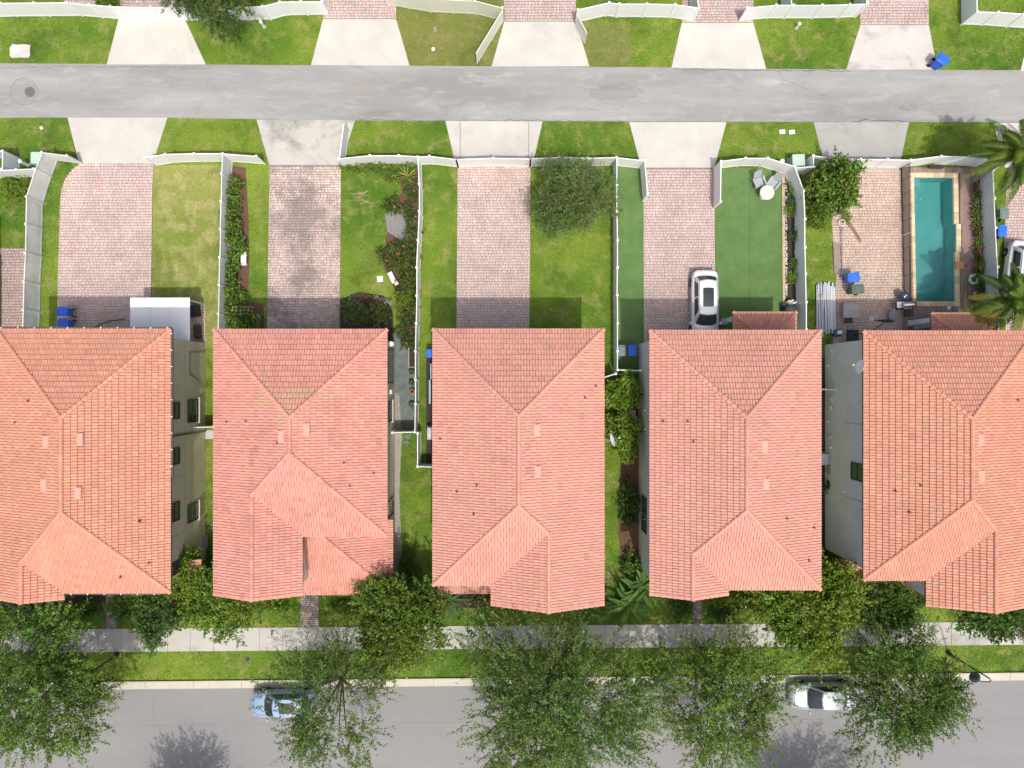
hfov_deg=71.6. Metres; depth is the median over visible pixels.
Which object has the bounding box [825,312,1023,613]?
house
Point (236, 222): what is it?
shrub
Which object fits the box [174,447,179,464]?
window
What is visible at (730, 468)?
house
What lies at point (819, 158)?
vinyl fence
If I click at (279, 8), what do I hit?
vinyl fence
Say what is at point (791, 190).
shrub
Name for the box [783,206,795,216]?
shrub
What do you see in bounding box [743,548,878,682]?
leafy tree
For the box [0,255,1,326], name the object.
house
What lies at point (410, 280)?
shrub
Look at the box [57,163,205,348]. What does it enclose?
paver driveway
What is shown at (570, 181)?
feathery tree
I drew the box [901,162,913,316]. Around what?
pool fence
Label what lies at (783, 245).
bed edging
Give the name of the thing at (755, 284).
artificial turf
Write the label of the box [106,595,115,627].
entry walk
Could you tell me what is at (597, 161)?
vinyl fence
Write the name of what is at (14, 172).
vinyl fence
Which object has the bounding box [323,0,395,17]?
paver driveway
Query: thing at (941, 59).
wheeled bin
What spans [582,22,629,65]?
olive lawn
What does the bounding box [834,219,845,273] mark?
lying pole
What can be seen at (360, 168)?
shrub
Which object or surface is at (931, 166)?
potted plant
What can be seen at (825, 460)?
air conditioner
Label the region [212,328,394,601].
house
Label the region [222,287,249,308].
shrub
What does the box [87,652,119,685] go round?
street lamp
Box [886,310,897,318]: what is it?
side table
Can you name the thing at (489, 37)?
gate leaf
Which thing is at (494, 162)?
driveway gate
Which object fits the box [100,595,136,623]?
shrub
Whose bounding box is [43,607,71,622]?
shrub
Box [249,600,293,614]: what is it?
shrub
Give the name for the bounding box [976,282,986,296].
bromeliad
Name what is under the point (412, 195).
shrub
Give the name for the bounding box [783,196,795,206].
shrub
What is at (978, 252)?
bromeliad
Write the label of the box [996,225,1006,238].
wheeled bin
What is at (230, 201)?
shrub
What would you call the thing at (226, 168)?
vinyl fence
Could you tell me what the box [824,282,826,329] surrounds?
metal strip
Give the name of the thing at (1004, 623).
fruit tree
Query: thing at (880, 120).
road crack
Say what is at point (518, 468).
house
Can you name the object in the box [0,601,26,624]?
shrub
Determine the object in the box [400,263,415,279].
shrub
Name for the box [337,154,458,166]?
vinyl fence
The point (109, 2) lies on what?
shrub
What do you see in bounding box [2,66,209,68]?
road crack
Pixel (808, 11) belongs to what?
vinyl fence
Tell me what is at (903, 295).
kettle grill
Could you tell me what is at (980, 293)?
bromeliad
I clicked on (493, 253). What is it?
paver driveway
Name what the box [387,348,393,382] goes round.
window
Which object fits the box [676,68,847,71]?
road crack
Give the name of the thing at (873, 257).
paver patio
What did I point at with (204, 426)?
vinyl fence
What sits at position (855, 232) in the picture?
dry frond
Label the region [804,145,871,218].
round tree
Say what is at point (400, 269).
shrub
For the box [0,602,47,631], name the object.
tropical plant
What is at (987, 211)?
vinyl fence
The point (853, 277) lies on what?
wheeled bin
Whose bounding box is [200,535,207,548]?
air conditioner
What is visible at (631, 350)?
wheeled bin
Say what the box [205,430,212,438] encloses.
paving slab
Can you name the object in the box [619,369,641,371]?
vinyl fence
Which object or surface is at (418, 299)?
vinyl fence
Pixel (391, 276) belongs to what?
garden bench
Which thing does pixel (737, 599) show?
shrub
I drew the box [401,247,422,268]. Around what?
shrub
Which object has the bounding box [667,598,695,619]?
shrub
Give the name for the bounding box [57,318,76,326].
wheeled bin
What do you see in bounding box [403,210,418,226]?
shrub
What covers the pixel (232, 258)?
shrub
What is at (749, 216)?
turf seam
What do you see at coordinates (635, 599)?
tropical plant
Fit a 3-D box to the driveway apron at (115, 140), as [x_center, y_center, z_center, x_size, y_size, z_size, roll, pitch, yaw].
[-28.525,-17.596,51.370,7.224,0.001,3.334,0,90,0]
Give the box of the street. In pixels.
[0,680,1023,767]
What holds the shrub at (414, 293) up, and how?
on the planting bed at (390, 238)
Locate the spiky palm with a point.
(409, 175)
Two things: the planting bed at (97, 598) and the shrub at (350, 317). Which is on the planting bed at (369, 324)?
the shrub at (350, 317)
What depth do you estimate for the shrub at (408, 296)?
50.62 m
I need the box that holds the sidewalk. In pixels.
[0,622,1023,652]
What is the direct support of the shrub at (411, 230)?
on the planting bed at (390, 238)
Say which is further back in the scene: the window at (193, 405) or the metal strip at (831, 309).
the metal strip at (831, 309)
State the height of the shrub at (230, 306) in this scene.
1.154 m
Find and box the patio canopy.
[130,298,203,340]
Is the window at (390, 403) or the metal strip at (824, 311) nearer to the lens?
the window at (390, 403)
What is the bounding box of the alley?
[0,63,1023,121]
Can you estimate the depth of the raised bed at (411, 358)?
51.20 m
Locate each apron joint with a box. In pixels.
[460,121,460,158]
[528,122,528,157]
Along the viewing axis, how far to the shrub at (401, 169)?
51.05 m
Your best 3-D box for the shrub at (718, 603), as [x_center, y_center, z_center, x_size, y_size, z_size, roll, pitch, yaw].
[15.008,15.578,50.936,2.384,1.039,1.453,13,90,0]
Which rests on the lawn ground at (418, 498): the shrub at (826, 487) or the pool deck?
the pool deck
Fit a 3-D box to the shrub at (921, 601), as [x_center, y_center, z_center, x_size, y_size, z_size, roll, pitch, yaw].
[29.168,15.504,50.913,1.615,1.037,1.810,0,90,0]
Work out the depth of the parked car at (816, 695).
50.31 m
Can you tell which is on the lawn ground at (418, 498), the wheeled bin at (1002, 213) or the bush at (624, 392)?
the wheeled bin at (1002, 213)
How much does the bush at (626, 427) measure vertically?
3.148 m
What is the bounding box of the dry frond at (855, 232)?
[848,221,861,240]
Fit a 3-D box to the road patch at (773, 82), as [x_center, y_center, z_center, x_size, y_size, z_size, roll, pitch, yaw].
[18.762,-21.781,51.376,1.298,0.001,0.525,0,90,0]
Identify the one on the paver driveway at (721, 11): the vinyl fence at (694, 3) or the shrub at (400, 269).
the vinyl fence at (694, 3)
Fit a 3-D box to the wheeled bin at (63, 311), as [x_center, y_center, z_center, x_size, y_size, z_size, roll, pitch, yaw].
[-31.874,-5.140,50.833,0.842,1.075,0.630,0,90,0]
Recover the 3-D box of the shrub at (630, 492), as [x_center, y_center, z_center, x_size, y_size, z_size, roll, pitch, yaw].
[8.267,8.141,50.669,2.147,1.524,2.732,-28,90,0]
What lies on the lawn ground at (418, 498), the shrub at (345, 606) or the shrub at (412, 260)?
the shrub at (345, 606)
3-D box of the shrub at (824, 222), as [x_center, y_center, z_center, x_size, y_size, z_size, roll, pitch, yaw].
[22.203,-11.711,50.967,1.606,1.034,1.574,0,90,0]
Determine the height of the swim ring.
0.230 m
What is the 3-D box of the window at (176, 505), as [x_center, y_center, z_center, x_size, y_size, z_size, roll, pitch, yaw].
[-22.133,8.400,46.650,0.075,1.320,1.270,0,90,0]
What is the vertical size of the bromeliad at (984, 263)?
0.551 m
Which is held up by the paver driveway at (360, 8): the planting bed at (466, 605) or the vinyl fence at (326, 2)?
the vinyl fence at (326, 2)
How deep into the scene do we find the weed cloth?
51.37 m
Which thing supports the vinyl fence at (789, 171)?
on the lawn ground at (418, 498)
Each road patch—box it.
[11,78,36,103]
[358,110,396,116]
[458,72,480,83]
[461,102,485,110]
[589,83,644,99]
[684,69,710,73]
[763,79,779,85]
[899,103,917,111]
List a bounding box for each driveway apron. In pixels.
[68,118,166,163]
[107,19,204,63]
[257,120,354,164]
[311,19,408,65]
[446,121,542,167]
[492,22,588,65]
[629,122,725,167]
[671,23,765,68]
[814,122,908,169]
[846,25,934,69]
[994,123,1023,167]
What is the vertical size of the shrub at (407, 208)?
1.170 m
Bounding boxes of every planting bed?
[0,594,104,610]
[228,166,263,328]
[340,292,393,341]
[384,168,417,342]
[426,349,432,463]
[435,593,492,607]
[618,389,638,578]
[785,177,795,301]
[821,358,827,569]
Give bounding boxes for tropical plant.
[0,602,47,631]
[434,594,471,622]
[571,592,611,623]
[604,568,666,630]
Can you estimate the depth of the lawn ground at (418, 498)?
51.40 m
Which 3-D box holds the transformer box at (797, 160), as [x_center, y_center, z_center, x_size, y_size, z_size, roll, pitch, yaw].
[20.328,-15.837,50.880,0.978,1.060,0.978,-3,90,0]
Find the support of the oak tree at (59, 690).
on the lawn ground at (418, 498)
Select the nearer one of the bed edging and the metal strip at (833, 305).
the metal strip at (833, 305)
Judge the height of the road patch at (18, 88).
0.001 m
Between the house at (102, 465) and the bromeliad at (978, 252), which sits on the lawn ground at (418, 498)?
the house at (102, 465)
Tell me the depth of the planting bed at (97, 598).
51.38 m
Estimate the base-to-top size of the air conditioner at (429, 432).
0.905 m
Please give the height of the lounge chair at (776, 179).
0.960 m
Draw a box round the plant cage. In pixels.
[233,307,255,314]
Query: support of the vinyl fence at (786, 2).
on the lawn ground at (418, 498)
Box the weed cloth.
[394,324,414,429]
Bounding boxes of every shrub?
[0,175,31,203]
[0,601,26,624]
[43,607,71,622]
[70,597,100,623]
[94,0,121,6]
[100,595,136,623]
[125,610,138,630]
[217,202,241,224]
[219,225,243,245]
[220,185,240,200]
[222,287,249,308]
[223,297,237,311]
[224,262,239,286]
[224,309,239,324]
[225,195,242,212]
[225,248,242,265]
[225,261,240,271]
[225,319,240,328]
[226,217,242,234]
[226,280,241,292]
[227,173,244,193]
[227,236,248,256]
[234,317,246,328]
[236,301,252,318]
[236,312,263,328]
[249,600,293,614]
[326,597,362,615]
[333,296,374,325]
[337,164,353,172]
[349,163,366,174]
[356,293,385,302]
[360,161,376,174]
[368,298,393,328]
[374,161,390,174]
[374,239,397,264]
[378,192,402,216]
[380,169,399,183]
[381,254,400,270]
[385,162,400,173]
[388,236,407,258]
[391,244,415,268]
[391,325,414,342]
[392,290,414,309]
[393,261,410,277]
[393,535,422,586]
[394,271,412,287]
[394,278,414,306]
[394,305,415,325]
[395,165,408,174]
[397,200,414,221]
[397,235,416,251]
[398,176,418,192]
[399,161,417,172]
[399,268,419,286]
[399,297,420,315]
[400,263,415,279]
[400,329,420,350]
[401,223,424,241]
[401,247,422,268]
[402,317,419,331]
[403,188,418,202]
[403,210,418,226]
[405,286,420,298]
[466,594,490,608]
[614,477,640,514]
[617,503,639,526]
[620,547,645,580]
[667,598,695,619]
[705,594,735,609]
[708,606,734,624]
[730,591,755,612]
[748,596,772,618]
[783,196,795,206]
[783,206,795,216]
[784,182,794,195]
[785,227,797,244]
[785,270,798,283]
[788,258,806,269]
[805,192,823,217]
[806,205,822,230]
[811,211,830,231]
[822,458,830,493]
[841,212,853,226]
[910,590,925,610]
[1016,622,1023,643]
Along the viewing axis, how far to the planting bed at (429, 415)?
51.38 m
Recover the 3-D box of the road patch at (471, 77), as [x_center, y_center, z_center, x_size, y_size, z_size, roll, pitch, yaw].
[-3.088,-22.152,51.377,1.726,0.001,0.848,0,90,0]
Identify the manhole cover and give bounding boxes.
[25,87,34,96]
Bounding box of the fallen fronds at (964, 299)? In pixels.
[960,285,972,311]
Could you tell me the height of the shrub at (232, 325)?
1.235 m
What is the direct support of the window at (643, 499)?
in the house at (730, 468)
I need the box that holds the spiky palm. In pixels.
[398,165,416,184]
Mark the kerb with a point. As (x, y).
(412, 682)
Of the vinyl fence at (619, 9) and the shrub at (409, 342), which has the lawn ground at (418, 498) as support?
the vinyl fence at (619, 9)
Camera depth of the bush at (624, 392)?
49.37 m
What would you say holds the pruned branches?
on the lawn ground at (418, 498)
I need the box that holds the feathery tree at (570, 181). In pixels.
[520,144,628,250]
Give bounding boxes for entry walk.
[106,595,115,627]
[301,595,318,626]
[693,600,700,623]
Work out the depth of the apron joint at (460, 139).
51.37 m
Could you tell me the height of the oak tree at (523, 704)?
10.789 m
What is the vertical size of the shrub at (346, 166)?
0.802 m
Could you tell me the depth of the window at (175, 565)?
46.69 m
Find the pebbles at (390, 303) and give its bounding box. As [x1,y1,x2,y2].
[374,296,391,305]
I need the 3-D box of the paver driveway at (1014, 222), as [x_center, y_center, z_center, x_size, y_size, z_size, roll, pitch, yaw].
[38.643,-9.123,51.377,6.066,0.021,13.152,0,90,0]
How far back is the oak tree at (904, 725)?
45.21 m
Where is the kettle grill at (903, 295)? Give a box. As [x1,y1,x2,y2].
[897,291,908,299]
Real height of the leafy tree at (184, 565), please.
4.801 m
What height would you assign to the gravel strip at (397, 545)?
0.001 m
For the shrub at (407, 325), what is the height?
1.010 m
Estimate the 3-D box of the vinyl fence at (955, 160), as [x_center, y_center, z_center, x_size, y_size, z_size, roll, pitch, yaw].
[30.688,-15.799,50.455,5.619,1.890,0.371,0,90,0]
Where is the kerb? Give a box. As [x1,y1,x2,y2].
[4,672,1023,689]
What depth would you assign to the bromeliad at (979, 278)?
50.98 m
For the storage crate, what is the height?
0.530 m
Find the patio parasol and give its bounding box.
[847,319,894,340]
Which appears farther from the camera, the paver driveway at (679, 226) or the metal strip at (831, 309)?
the paver driveway at (679, 226)
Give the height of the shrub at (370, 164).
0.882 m
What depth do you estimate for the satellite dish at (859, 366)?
44.21 m
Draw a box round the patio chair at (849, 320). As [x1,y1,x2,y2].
[843,318,853,322]
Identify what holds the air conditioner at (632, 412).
on the planting bed at (628, 537)
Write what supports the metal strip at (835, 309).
on the metal strip at (833, 305)
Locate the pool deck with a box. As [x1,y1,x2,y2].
[901,167,981,330]
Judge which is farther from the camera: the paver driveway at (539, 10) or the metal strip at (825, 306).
the paver driveway at (539, 10)
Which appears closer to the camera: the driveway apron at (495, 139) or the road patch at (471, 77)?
the driveway apron at (495, 139)
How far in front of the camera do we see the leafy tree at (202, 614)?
47.77 m
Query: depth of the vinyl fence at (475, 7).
50.54 m
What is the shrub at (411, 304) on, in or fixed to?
on the planting bed at (390, 238)
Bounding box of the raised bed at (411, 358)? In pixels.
[408,346,414,367]
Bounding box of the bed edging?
[782,174,785,305]
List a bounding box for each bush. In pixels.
[604,368,644,411]
[604,409,643,464]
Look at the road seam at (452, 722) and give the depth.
51.38 m
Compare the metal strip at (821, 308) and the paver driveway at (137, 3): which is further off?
the paver driveway at (137, 3)
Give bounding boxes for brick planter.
[955,262,963,268]
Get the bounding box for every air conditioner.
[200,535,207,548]
[427,426,432,439]
[622,408,635,417]
[821,452,829,464]
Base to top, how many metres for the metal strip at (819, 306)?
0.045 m
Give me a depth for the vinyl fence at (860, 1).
50.45 m
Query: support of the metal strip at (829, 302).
on the lawn ground at (418, 498)
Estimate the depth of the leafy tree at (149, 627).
47.68 m
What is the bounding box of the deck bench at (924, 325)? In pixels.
[912,319,929,328]
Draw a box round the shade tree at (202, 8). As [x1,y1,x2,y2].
[144,0,256,42]
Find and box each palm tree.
[958,262,1023,330]
[962,118,1023,206]
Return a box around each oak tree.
[0,596,130,767]
[248,617,403,767]
[442,594,672,767]
[610,601,813,767]
[823,604,982,767]
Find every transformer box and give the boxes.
[31,152,40,165]
[786,154,804,166]
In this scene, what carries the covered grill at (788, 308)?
on the lawn ground at (418, 498)
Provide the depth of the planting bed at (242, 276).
51.38 m
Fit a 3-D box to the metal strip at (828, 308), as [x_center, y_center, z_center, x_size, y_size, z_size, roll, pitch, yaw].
[22.812,-5.431,51.254,0.125,0.045,3.542,-2,90,0]
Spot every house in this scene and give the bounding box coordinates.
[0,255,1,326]
[0,327,212,604]
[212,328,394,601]
[431,327,605,613]
[639,310,822,600]
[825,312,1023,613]
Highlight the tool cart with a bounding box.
[832,329,841,335]
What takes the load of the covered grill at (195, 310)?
on the paver driveway at (105, 247)
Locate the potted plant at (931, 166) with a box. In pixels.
[928,163,943,168]
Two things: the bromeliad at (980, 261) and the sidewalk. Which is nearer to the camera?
the bromeliad at (980, 261)
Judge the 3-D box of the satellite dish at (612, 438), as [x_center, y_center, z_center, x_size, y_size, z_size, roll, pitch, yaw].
[6.142,3.480,44.527,1.212,1.364,0.829,0,90,0]
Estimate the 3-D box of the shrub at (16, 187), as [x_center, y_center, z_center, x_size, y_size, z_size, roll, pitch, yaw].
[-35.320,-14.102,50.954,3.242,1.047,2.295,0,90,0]
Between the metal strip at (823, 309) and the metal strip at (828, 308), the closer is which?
the metal strip at (823, 309)
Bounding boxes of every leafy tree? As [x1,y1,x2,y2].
[129,581,185,658]
[149,561,284,646]
[164,544,208,618]
[348,570,466,686]
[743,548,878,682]
[854,573,925,645]
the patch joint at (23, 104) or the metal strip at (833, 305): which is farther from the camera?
the patch joint at (23, 104)
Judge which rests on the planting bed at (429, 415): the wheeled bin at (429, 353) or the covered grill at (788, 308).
the wheeled bin at (429, 353)
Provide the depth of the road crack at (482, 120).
51.37 m
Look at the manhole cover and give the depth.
51.36 m
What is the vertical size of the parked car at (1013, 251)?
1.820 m
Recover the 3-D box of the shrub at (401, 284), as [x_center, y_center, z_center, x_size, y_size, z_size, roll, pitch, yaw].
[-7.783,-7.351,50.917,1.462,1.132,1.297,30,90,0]
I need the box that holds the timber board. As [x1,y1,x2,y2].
[833,243,840,273]
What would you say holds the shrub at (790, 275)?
on the planting bed at (791, 286)
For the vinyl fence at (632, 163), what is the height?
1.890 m
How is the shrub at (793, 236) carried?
on the planting bed at (791, 286)
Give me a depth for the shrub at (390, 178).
50.94 m
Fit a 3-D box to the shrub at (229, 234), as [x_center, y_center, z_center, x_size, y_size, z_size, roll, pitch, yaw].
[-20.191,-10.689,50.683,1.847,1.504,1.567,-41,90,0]
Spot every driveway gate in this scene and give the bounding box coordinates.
[455,157,531,167]
[830,158,911,168]
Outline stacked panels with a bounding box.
[429,364,432,403]
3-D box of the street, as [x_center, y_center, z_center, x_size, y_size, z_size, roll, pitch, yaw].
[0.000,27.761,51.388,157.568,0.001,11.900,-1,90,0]
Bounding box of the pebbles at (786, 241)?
[785,176,787,295]
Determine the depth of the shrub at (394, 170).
50.97 m
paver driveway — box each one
[0,248,23,326]
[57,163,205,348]
[64,0,119,4]
[120,0,183,6]
[267,165,340,328]
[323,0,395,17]
[456,167,530,328]
[504,0,575,20]
[643,168,714,341]
[682,0,753,21]
[860,0,928,23]
[1004,168,1023,330]
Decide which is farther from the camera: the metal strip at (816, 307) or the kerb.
the kerb
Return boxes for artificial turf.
[618,166,643,382]
[716,168,781,329]
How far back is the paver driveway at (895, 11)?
51.37 m
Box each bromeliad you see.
[969,197,980,208]
[970,204,981,220]
[970,211,982,223]
[971,184,980,199]
[971,214,982,228]
[971,244,984,258]
[972,199,981,213]
[972,226,982,238]
[972,234,983,246]
[972,240,983,251]
[972,268,983,282]
[973,288,985,301]
[974,259,985,271]
[975,230,981,242]
[975,253,985,268]
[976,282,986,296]
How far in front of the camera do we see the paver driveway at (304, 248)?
51.37 m
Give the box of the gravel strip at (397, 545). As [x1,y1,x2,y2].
[393,393,401,575]
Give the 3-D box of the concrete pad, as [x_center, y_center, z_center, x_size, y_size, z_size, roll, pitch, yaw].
[-35.563,-24.079,51.347,1.520,0.105,1.000,0,90,0]
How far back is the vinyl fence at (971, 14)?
50.52 m
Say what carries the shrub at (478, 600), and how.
on the planting bed at (466, 605)
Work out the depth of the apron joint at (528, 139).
51.37 m
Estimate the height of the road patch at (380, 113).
0.001 m
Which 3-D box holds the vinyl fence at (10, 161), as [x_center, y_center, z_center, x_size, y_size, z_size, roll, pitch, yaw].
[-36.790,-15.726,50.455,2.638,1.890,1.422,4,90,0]
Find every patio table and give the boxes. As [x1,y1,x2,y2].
[759,185,774,199]
[839,303,857,317]
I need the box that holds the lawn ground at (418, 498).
[0,0,1023,681]
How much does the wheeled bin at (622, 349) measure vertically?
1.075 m
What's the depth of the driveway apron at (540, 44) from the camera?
51.37 m
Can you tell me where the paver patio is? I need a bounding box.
[832,170,901,343]
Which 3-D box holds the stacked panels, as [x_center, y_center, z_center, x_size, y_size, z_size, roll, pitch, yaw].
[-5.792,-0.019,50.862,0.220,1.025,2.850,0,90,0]
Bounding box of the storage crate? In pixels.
[193,324,202,338]
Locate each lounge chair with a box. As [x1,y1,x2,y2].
[751,170,766,189]
[767,171,784,190]
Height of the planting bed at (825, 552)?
0.001 m
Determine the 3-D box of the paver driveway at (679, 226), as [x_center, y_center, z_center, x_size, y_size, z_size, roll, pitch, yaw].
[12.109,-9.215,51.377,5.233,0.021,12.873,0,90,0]
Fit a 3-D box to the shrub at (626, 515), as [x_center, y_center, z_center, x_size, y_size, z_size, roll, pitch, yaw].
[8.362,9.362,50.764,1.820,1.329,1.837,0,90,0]
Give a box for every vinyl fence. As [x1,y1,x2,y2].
[0,0,328,21]
[0,150,20,169]
[0,168,33,178]
[22,151,82,326]
[143,152,265,165]
[194,425,212,428]
[217,155,232,328]
[323,0,328,11]
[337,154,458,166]
[386,0,503,21]
[391,430,413,433]
[413,158,422,432]
[416,431,431,467]
[531,156,617,166]
[575,1,699,22]
[612,159,618,370]
[617,157,648,200]
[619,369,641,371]
[689,0,698,6]
[713,157,807,329]
[739,2,868,20]
[781,0,791,4]
[796,154,814,174]
[814,156,834,165]
[854,0,866,3]
[900,155,987,167]
[960,0,1023,27]
[978,162,1006,330]
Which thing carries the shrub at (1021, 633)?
on the lawn ground at (418, 498)
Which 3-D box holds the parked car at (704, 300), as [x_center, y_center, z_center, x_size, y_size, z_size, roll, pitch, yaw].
[13.753,-5.604,50.521,2.346,1.698,5.002,0,90,0]
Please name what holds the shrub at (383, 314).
on the planting bed at (369, 324)
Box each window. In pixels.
[172,501,179,522]
[172,559,179,576]
[174,402,179,418]
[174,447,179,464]
[187,397,199,422]
[187,500,199,523]
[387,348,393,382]
[388,400,393,421]
[389,496,393,517]
[641,494,646,515]
[641,513,646,534]
[850,461,861,481]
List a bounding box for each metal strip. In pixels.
[816,285,817,329]
[818,283,820,328]
[820,285,823,336]
[821,284,824,332]
[822,284,825,331]
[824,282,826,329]
[826,284,829,332]
[828,281,830,328]
[830,286,832,332]
[832,282,834,329]
[833,287,835,335]
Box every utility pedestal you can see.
[18,159,30,166]
[259,20,265,28]
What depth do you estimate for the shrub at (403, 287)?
50.70 m
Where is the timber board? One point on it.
(836, 252)
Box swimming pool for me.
[911,173,960,305]
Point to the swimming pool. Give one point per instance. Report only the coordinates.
(936, 238)
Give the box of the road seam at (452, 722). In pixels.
[63,717,1023,726]
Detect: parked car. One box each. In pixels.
[251,686,316,721]
[689,270,722,330]
[788,679,857,714]
[1000,239,1023,316]
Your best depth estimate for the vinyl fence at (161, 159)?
50.35 m
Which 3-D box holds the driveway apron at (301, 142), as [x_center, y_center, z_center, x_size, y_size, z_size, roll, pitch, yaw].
[-14.911,-17.481,51.370,7.131,0.001,3.288,0,90,0]
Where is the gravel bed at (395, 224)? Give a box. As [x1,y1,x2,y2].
[385,203,415,240]
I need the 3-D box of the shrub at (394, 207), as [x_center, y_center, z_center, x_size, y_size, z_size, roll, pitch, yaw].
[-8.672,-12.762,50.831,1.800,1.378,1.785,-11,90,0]
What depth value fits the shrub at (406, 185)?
50.85 m
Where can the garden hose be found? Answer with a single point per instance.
(109, 321)
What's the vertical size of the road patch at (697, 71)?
0.001 m
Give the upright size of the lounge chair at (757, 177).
0.960 m
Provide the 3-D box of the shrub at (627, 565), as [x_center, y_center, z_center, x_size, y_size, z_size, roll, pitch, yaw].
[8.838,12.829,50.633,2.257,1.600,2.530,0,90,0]
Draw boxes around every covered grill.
[190,304,200,317]
[780,305,796,311]
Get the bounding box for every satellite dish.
[607,433,620,445]
[851,360,864,372]
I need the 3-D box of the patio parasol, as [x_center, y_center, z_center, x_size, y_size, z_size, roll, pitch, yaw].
[25.200,-3.926,50.125,2.526,2.550,1.057,-34,90,0]
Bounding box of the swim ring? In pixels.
[968,274,978,284]
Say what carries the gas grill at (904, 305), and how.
on the paver patio
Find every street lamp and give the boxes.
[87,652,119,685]
[946,651,991,682]
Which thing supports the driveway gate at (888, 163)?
on the driveway apron at (872, 140)
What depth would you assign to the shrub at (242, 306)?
50.73 m
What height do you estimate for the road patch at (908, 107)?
0.001 m
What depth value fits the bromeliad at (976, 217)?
51.01 m
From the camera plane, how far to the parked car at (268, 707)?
50.34 m
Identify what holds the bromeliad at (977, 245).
on the planting bed
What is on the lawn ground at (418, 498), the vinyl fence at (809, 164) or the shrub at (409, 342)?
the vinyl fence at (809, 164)
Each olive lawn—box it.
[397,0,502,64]
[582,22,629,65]
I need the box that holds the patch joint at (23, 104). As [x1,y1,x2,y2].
[10,78,37,104]
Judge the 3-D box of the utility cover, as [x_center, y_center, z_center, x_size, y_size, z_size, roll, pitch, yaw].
[-9.539,-7.594,51.362,0.420,0.075,0.420,-6,90,0]
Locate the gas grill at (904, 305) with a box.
[895,301,915,309]
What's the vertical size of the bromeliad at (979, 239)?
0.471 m
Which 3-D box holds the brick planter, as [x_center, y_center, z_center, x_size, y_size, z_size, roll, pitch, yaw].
[32.281,-8.567,51.270,0.590,0.110,0.500,0,90,0]
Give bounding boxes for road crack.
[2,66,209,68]
[359,118,622,121]
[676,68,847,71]
[852,119,908,121]
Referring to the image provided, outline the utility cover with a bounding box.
[377,276,382,281]
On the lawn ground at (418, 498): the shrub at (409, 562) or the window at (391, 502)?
the shrub at (409, 562)
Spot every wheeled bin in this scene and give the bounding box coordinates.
[56,307,75,316]
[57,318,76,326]
[426,349,432,357]
[618,345,626,355]
[626,345,636,355]
[843,272,859,282]
[847,284,863,294]
[927,52,949,69]
[995,207,1008,221]
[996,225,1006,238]
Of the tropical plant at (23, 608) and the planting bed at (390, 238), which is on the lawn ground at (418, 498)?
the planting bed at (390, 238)
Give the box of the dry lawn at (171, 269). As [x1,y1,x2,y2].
[152,165,220,348]
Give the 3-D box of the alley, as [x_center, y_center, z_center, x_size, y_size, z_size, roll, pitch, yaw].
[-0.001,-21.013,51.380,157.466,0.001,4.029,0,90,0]
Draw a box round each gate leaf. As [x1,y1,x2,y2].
[339,124,348,157]
[476,10,502,63]
[575,15,586,43]
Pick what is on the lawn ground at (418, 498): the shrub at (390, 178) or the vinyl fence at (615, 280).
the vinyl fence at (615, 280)
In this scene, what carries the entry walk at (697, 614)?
on the lawn ground at (418, 498)
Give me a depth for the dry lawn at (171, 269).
51.40 m
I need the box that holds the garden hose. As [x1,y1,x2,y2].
[95,319,124,326]
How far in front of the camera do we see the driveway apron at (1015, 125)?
51.37 m
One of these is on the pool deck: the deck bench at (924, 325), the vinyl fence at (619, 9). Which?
the deck bench at (924, 325)
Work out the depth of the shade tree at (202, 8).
47.73 m
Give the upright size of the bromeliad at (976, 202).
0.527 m
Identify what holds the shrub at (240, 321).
on the planting bed at (242, 276)
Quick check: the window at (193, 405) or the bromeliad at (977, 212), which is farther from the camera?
the bromeliad at (977, 212)
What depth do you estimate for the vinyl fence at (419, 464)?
50.16 m
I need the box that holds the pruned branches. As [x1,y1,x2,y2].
[350,190,373,203]
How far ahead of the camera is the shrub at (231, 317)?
50.62 m
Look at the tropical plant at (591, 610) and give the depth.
50.41 m
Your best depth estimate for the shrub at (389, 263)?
50.83 m
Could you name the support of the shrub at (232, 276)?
on the planting bed at (242, 276)
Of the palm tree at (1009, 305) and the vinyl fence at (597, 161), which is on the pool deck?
the palm tree at (1009, 305)
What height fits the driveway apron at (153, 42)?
0.001 m
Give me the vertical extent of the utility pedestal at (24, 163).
1.000 m
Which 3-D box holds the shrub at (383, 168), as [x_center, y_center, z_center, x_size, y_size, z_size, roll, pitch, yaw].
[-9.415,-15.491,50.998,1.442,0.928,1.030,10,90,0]
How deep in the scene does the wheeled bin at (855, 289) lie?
50.23 m
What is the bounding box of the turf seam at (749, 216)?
[749,170,749,263]
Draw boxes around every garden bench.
[241,252,247,264]
[387,271,395,283]
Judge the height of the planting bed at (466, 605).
0.001 m
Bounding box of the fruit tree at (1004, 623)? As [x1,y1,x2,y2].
[949,609,1023,646]
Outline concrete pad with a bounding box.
[9,44,30,57]
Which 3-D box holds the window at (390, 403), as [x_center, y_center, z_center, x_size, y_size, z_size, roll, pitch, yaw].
[-8.400,1.900,49.258,0.140,1.435,1.600,0,90,0]
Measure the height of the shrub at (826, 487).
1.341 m

